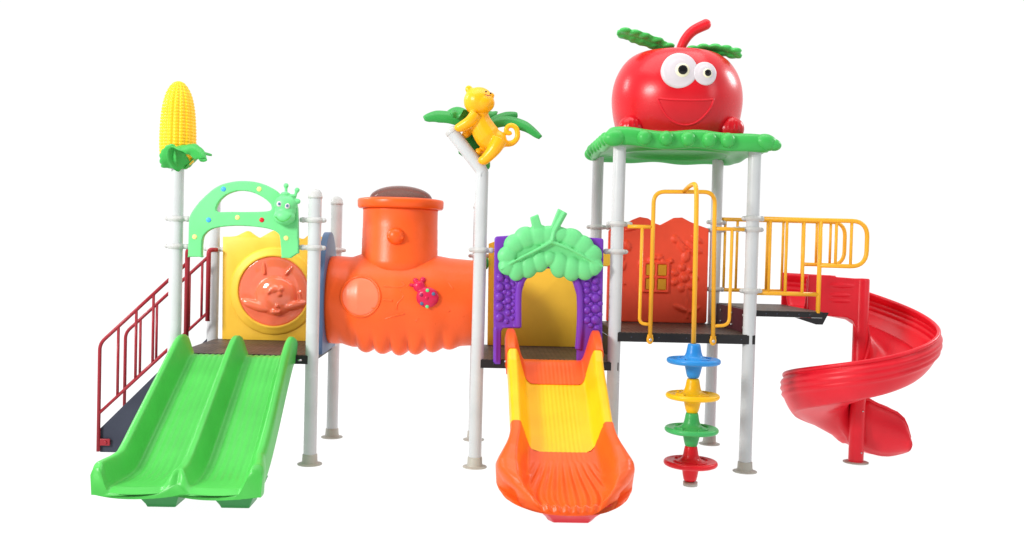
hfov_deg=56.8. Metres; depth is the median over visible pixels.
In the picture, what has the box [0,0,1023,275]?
sky
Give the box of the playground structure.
[90,19,942,522]
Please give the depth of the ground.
8.13 m
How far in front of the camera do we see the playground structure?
7.01 m
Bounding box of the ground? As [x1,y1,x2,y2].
[0,249,1023,541]

